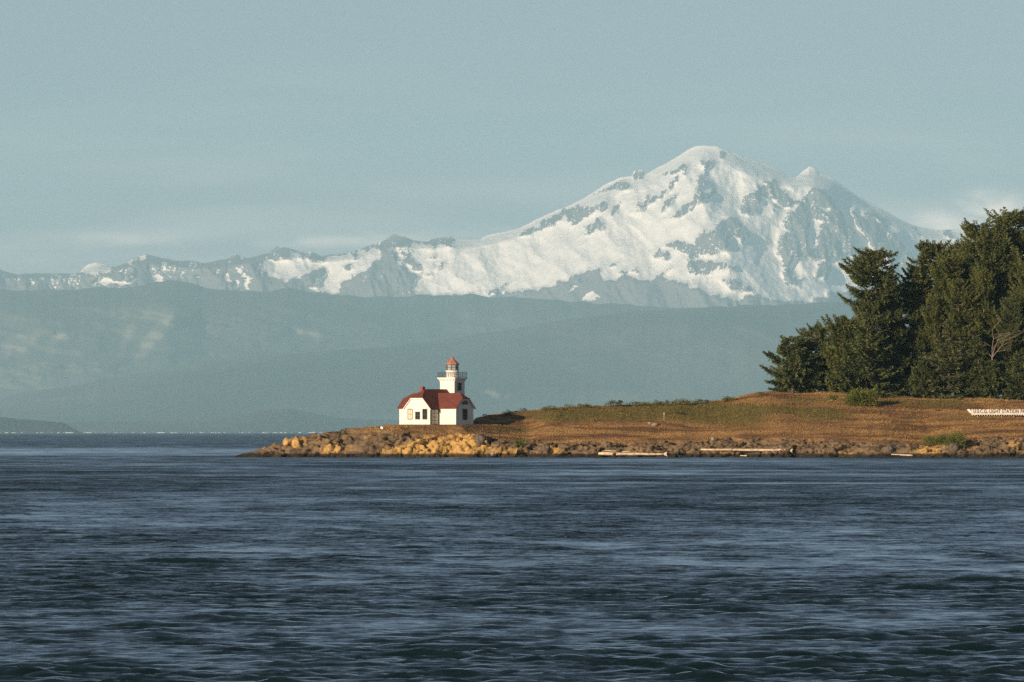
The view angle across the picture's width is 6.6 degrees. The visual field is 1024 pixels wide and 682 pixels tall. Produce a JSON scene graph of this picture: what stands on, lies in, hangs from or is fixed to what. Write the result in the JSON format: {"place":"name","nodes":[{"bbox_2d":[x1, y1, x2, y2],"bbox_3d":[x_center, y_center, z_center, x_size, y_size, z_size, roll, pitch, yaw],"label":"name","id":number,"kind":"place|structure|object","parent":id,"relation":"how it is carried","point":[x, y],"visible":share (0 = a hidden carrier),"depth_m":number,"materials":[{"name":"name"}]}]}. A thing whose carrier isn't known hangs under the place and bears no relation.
{"place":"outdoors","nodes":[
{"label":"outdoors","id":0,"kind":"place"},
{"bbox_2d":[0,417,81,432],"bbox_3d":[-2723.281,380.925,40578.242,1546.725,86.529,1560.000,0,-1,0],"label":"headland","id":1,"kind":"structure","parent":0,"point":[11,425],"depth_m":40384.94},
{"bbox_2d":[63,409,398,432],"bbox_3d":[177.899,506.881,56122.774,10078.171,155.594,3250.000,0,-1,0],"label":"coast","id":2,"kind":"structure","parent":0,"point":[282,421],"depth_m":55791.37},
{"bbox_2d":[0,280,684,397],"bbox_3d":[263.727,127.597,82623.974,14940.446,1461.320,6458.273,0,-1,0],"label":"foothills","id":3,"kind":"structure","parent":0,"point":[51,338],"depth_m":82738.76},
{"bbox_2d":[0,145,1016,307],"bbox_3d":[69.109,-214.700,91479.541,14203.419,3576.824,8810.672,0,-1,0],"label":"mountain","id":4,"kind":"structure","parent":0,"point":[701,226],"depth_m":89879.63,"materials":[{"name":"white snow"}]},
{"bbox_2d":[0,302,1017,421],"bbox_3d":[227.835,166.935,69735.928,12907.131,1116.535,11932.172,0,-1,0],"label":"wooded hills","id":5,"kind":"structure","parent":0,"point":[713,353],"depth_m":69295.39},
{"bbox_2d":[0,433,1023,681],"bbox_3d":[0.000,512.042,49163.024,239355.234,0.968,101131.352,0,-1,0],"label":"water","id":6,"kind":"structure","parent":0,"point":[168,557],"depth_m":276.12,"materials":[{"name":"blue liquid"}]},
{"bbox_2d":[5,431,321,432],"bbox_3d":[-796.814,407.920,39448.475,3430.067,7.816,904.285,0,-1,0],"label":"surf","id":7,"kind":"structure","parent":6,"relation":"on","point":[171,432],"depth_m":39419.29,"materials":[{"name":"white liquid"}]},
{"bbox_2d":[0,0,1023,273],"label":"sky","id":8,"kind":"structure","parent":0,"point":[203,131],"materials":[{"name":"blue"}]},
{"bbox_2d":[234,391,1023,456],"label":"headland","id":9,"kind":"structure","parent":0,"point":[351,442],"depth_m":1482.22,"materials":[{"name":"brown plant"}]},
{"bbox_2d":[283,437,289,445],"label":"boulder","id":10,"kind":"object","parent":9,"relation":"on","point":[286,441],"visible":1,"depth_m":1478.48,"materials":[{"name":"beige stone"}]},
{"bbox_2d":[291,437,300,447],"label":"boulder","id":11,"kind":"object","parent":9,"relation":"on","point":[295,442],"visible":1,"depth_m":1477.25,"materials":[{"name":"beige stone"}]},
{"bbox_2d":[397,353,475,424],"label":"lighthouse","id":12,"kind":"object","parent":9,"relation":"on","point":[448,402],"visible":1,"depth_m":1492.20,"materials":[{"name":"paint"}]},
{"bbox_2d":[408,409,412,418],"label":"window","id":13,"kind":"structure","parent":12,"relation":"in","point":[410,411],"depth_m":1491.92,"materials":[{"name":"beige glass"}]},
{"bbox_2d":[415,412,419,418],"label":"window","id":14,"kind":"structure","parent":12,"relation":"in","point":[417,414],"depth_m":1491.19,"materials":[{"name":"black glass"}]},
{"bbox_2d":[422,409,426,418],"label":"window","id":15,"kind":"structure","parent":12,"relation":"in","point":[424,411],"depth_m":1490.47,"materials":[{"name":"black glass"}]},
{"bbox_2d":[431,409,438,424],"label":"door","id":16,"kind":"structure","parent":12,"relation":"in","point":[434,412],"depth_m":1490.83,"materials":[{"name":"beige wood"}]},
{"bbox_2d":[462,409,466,419],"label":"window","id":17,"kind":"structure","parent":12,"relation":"in","point":[464,411],"depth_m":1491.92,"materials":[{"name":"black glass"}]},
{"bbox_2d":[474,433,485,446],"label":"boulder","id":18,"kind":"object","parent":9,"relation":"on","point":[480,439],"visible":1,"depth_m":1476.91,"materials":[{"name":"grey stone"}]},
{"bbox_2d":[501,409,512,415],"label":"shrub","id":19,"kind":"object","parent":9,"relation":"on","point":[508,413],"visible":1,"depth_m":1506.90,"materials":[{"name":"green plant"}]},
{"bbox_2d":[513,439,526,445],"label":"shrub","id":20,"kind":"object","parent":9,"relation":"on","point":[517,443],"visible":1,"depth_m":1478.12,"materials":[{"name":"green plant"}]},
{"bbox_2d":[540,444,549,451],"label":"boulder","id":21,"kind":"object","parent":9,"relation":"on","point":[545,447],"visible":1,"depth_m":1474.84,"materials":[{"name":"grey stone"}]},
{"bbox_2d":[541,405,564,409],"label":"shrub","id":22,"kind":"object","parent":9,"relation":"on","point":[549,407],"visible":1,"depth_m":1508.12,"materials":[{"name":"green plant"}]},
{"bbox_2d":[564,403,591,407],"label":"shrub","id":23,"kind":"object","parent":9,"relation":"on","point":[583,405],"visible":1,"depth_m":1511.44,"materials":[{"name":"green plant"}]},
{"bbox_2d":[605,399,622,405],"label":"shrub","id":24,"kind":"object","parent":9,"relation":"on","point":[618,402],"visible":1,"depth_m":1511.96,"materials":[{"name":"green plant"}]},
{"bbox_2d":[598,451,667,456],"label":"driftwood log","id":25,"kind":"object","parent":9,"relation":"on","point":[617,453],"visible":1,"depth_m":1474.04,"materials":[{"name":"beige wood"}]},
{"bbox_2d":[626,400,648,405],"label":"shrub","id":26,"kind":"object","parent":9,"relation":"on","point":[637,403],"visible":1,"depth_m":1514.62,"materials":[{"name":"green plant"}]},
{"bbox_2d":[663,400,678,404],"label":"shrub","id":27,"kind":"object","parent":9,"relation":"on","point":[667,401],"visible":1,"depth_m":1515.17,"materials":[{"name":"green plant"}]},
{"bbox_2d":[329,391,1023,448],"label":"grass","id":28,"kind":"structure","parent":9,"relation":"on","point":[886,399],"depth_m":1499.91,"materials":[{"name":"brown plant"}]},
{"bbox_2d":[675,397,686,404],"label":"shrub","id":29,"kind":"object","parent":9,"relation":"on","point":[682,401],"visible":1,"depth_m":1516.94,"materials":[{"name":"green plant"}]},
{"bbox_2d":[703,399,719,402],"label":"shrub","id":30,"kind":"object","parent":9,"relation":"on","point":[706,400],"visible":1,"depth_m":1521.56,"materials":[{"name":"green plant"}]},
{"bbox_2d":[721,396,737,401],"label":"shrub","id":31,"kind":"object","parent":9,"relation":"on","point":[725,399],"visible":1,"depth_m":1519.76,"materials":[{"name":"green plant"}]},
{"bbox_2d":[701,448,792,452],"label":"driftwood log","id":32,"kind":"object","parent":9,"relation":"on","point":[779,449],"visible":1,"depth_m":1476.14,"materials":[{"name":"beige wood"}]},
{"bbox_2d":[759,335,831,392],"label":"fir tree","id":33,"kind":"object","parent":9,"relation":"on","point":[794,363],"visible":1,"depth_m":1534.70,"materials":[{"name":"green plant"}]},
{"bbox_2d":[770,349,827,392],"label":"fir tree","id":34,"kind":"object","parent":9,"relation":"on","point":[814,366],"visible":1,"depth_m":1536.30,"materials":[{"name":"green plant"}]},
{"bbox_2d":[795,319,838,370],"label":"fir tree","id":35,"kind":"object","parent":9,"relation":"on","point":[819,332],"visible":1,"depth_m":1539.74,"materials":[{"name":"green plant"}]},
{"bbox_2d":[812,350,832,391],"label":"fir tree","id":36,"kind":"object","parent":9,"relation":"on","point":[820,388],"visible":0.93,"depth_m":1540.03,"materials":[{"name":"green plant"}]},
{"bbox_2d":[827,393,838,399],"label":"shrub","id":37,"kind":"object","parent":9,"relation":"on","point":[833,397],"visible":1,"depth_m":1517.79,"materials":[{"name":"green plant"}]},
{"bbox_2d":[817,314,869,393],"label":"fir tree","id":38,"kind":"object","parent":9,"relation":"on","point":[843,327],"visible":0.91,"depth_m":1535.71,"materials":[{"name":"green plant"}]},
{"bbox_2d":[827,350,863,393],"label":"fir tree","id":39,"kind":"object","parent":9,"relation":"on","point":[844,382],"visible":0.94,"depth_m":1531.58,"materials":[{"name":"green plant"}]},
{"bbox_2d":[829,315,873,361],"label":"fir tree","id":40,"kind":"object","parent":9,"relation":"on","point":[847,321],"visible":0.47,"depth_m":1549.09,"materials":[{"name":"green plant"}]},
{"bbox_2d":[850,299,871,342],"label":"fir tree","id":41,"kind":"object","parent":9,"relation":"on","point":[853,308],"visible":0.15,"depth_m":1551.52,"materials":[{"name":"green plant"}]},
{"bbox_2d":[842,386,880,405],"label":"shrub","id":42,"kind":"object","parent":9,"relation":"on","point":[861,398],"visible":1,"depth_m":1513.04,"materials":[{"name":"green plant"}]},
{"bbox_2d":[821,311,904,397],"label":"fir tree","id":43,"kind":"object","parent":9,"relation":"on","point":[871,377],"visible":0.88,"depth_m":1533.27,"materials":[{"name":"green plant"}]},
{"bbox_2d":[837,246,906,354],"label":"fir tree","id":44,"kind":"object","parent":9,"relation":"on","point":[864,271],"visible":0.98,"depth_m":1544.42,"materials":[{"name":"green plant"}]},
{"bbox_2d":[869,341,899,394],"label":"fir tree","id":45,"kind":"object","parent":9,"relation":"on","point":[891,351],"visible":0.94,"depth_m":1544.27,"materials":[{"name":"green plant"}]},
{"bbox_2d":[885,445,894,451],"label":"boulder","id":46,"kind":"object","parent":9,"relation":"on","point":[889,448],"visible":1,"depth_m":1474.93,"materials":[{"name":"grey stone"}]},
{"bbox_2d":[880,300,911,392],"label":"fir tree","id":47,"kind":"object","parent":9,"relation":"on","point":[897,333],"visible":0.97,"depth_m":1547.17,"materials":[{"name":"green plant"}]},
{"bbox_2d":[875,354,917,395],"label":"fir tree","id":48,"kind":"object","parent":9,"relation":"on","point":[899,363],"visible":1,"depth_m":1538.87,"materials":[{"name":"green plant"}]},
{"bbox_2d":[891,454,912,455],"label":"driftwood log","id":49,"kind":"object","parent":9,"relation":"on","point":[903,454],"visible":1,"depth_m":1474.41,"materials":[{"name":"beige wood"}]},
{"bbox_2d":[885,266,938,373],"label":"fir tree","id":50,"kind":"object","parent":9,"relation":"on","point":[911,290],"visible":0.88,"depth_m":1550.91,"materials":[{"name":"green plant"}]},
{"bbox_2d":[898,339,935,396],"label":"fir tree","id":51,"kind":"object","parent":9,"relation":"on","point":[917,348],"visible":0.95,"depth_m":1542.61,"materials":[{"name":"green plant"}]},
{"bbox_2d":[908,359,936,397],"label":"fir tree","id":52,"kind":"object","parent":9,"relation":"on","point":[919,389],"visible":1,"depth_m":1535.71,"materials":[{"name":"green plant"}]},
{"bbox_2d":[909,293,947,388],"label":"fir tree","id":53,"kind":"object","parent":9,"relation":"on","point":[934,326],"visible":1,"depth_m":1544.73,"materials":[{"name":"green plant"}]},
{"bbox_2d":[901,239,965,320],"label":"fir tree","id":54,"kind":"object","parent":9,"relation":"on","point":[933,249],"visible":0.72,"depth_m":1560.30,"materials":[{"name":"green plant"}]},
{"bbox_2d":[921,434,947,445],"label":"shrub","id":55,"kind":"object","parent":9,"relation":"on","point":[940,440],"visible":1,"depth_m":1480.30,"materials":[{"name":"green plant"}]},
{"bbox_2d":[910,253,968,392],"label":"fir tree","id":56,"kind":"object","parent":9,"relation":"on","point":[940,277],"visible":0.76,"depth_m":1550.68,"materials":[{"name":"green plant"}]},
{"bbox_2d":[913,319,975,399],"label":"fir tree","id":57,"kind":"object","parent":9,"relation":"on","point":[949,379],"visible":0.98,"depth_m":1535.94,"materials":[{"name":"green plant"}]},
{"bbox_2d":[941,239,965,392],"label":"fir tree","id":58,"kind":"object","parent":9,"relation":"on","point":[953,244],"visible":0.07,"depth_m":1571.99,"materials":[{"name":"green plant"}]},
{"bbox_2d":[948,442,958,451],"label":"boulder","id":59,"kind":"object","parent":9,"relation":"on","point":[953,446],"visible":1,"depth_m":1475.87,"materials":[{"name":"grey stone"}]},
{"bbox_2d":[945,430,965,445],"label":"shrub","id":60,"kind":"object","parent":9,"relation":"on","point":[958,439],"visible":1,"depth_m":1476.85,"materials":[{"name":"green plant"}]},
{"bbox_2d":[923,278,988,393],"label":"fir tree","id":61,"kind":"object","parent":9,"relation":"on","point":[963,298],"visible":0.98,"depth_m":1546.20,"materials":[{"name":"green plant"}]},
{"bbox_2d":[942,216,1013,397],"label":"fir tree","id":62,"kind":"object","parent":9,"relation":"on","point":[968,246],"visible":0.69,"depth_m":1555.01,"materials":[{"name":"green plant"}]},
{"bbox_2d":[948,335,1007,398],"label":"fir tree","id":63,"kind":"object","parent":9,"relation":"on","point":[976,365],"visible":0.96,"depth_m":1536.52,"materials":[{"name":"green plant"}]},
{"bbox_2d":[962,266,1004,390],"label":"fir tree","id":64,"kind":"object","parent":9,"relation":"on","point":[985,322],"visible":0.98,"depth_m":1547.47,"materials":[{"name":"green plant"}]},
{"bbox_2d":[968,359,1009,397],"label":"fir tree","id":65,"kind":"object","parent":9,"relation":"on","point":[992,376],"visible":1,"depth_m":1534.95,"materials":[{"name":"green plant"}]},
{"bbox_2d":[965,224,1013,381],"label":"fir tree","id":66,"kind":"object","parent":9,"relation":"on","point":[986,244],"visible":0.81,"depth_m":1553.12,"materials":[{"name":"green plant"}]},
{"bbox_2d":[971,318,1018,360],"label":"dead tree","id":67,"kind":"object","parent":9,"relation":"on","point":[992,356],"visible":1,"depth_m":1538.56,"materials":[{"name":"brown wood"}]},
{"bbox_2d":[967,409,1023,416],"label":"sign","id":68,"kind":"object","parent":9,"relation":"on","point":[1001,412],"visible":1,"depth_m":1503.94,"materials":[{"name":"white wood"}]},
{"bbox_2d":[968,207,1023,398],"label":"fir tree","id":69,"kind":"object","parent":9,"relation":"on","point":[1015,244],"visible":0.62,"depth_m":1557.50,"materials":[{"name":"green plant"}]},
{"bbox_2d":[992,296,1023,396],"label":"fir tree","id":70,"kind":"object","parent":9,"relation":"on","point":[1009,308],"visible":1,"depth_m":1542.35,"materials":[{"name":"green plant"}]},
{"bbox_2d":[994,351,1023,400],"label":"fir tree","id":71,"kind":"object","parent":9,"relation":"on","point":[1013,373],"visible":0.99,"depth_m":1535.01,"materials":[{"name":"green plant"}]},
{"bbox_2d":[997,356,1023,396],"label":"fir tree","id":72,"kind":"object","parent":9,"relation":"on","point":[1013,386],"visible":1,"depth_m":1534.94,"materials":[{"name":"green plant"}]},
{"bbox_2d":[1007,258,1023,369],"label":"fir tree","id":73,"kind":"object","parent":9,"relation":"on","point":[1018,293],"visible":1,"depth_m":1545.54,"materials":[{"name":"green plant"}]}
]}

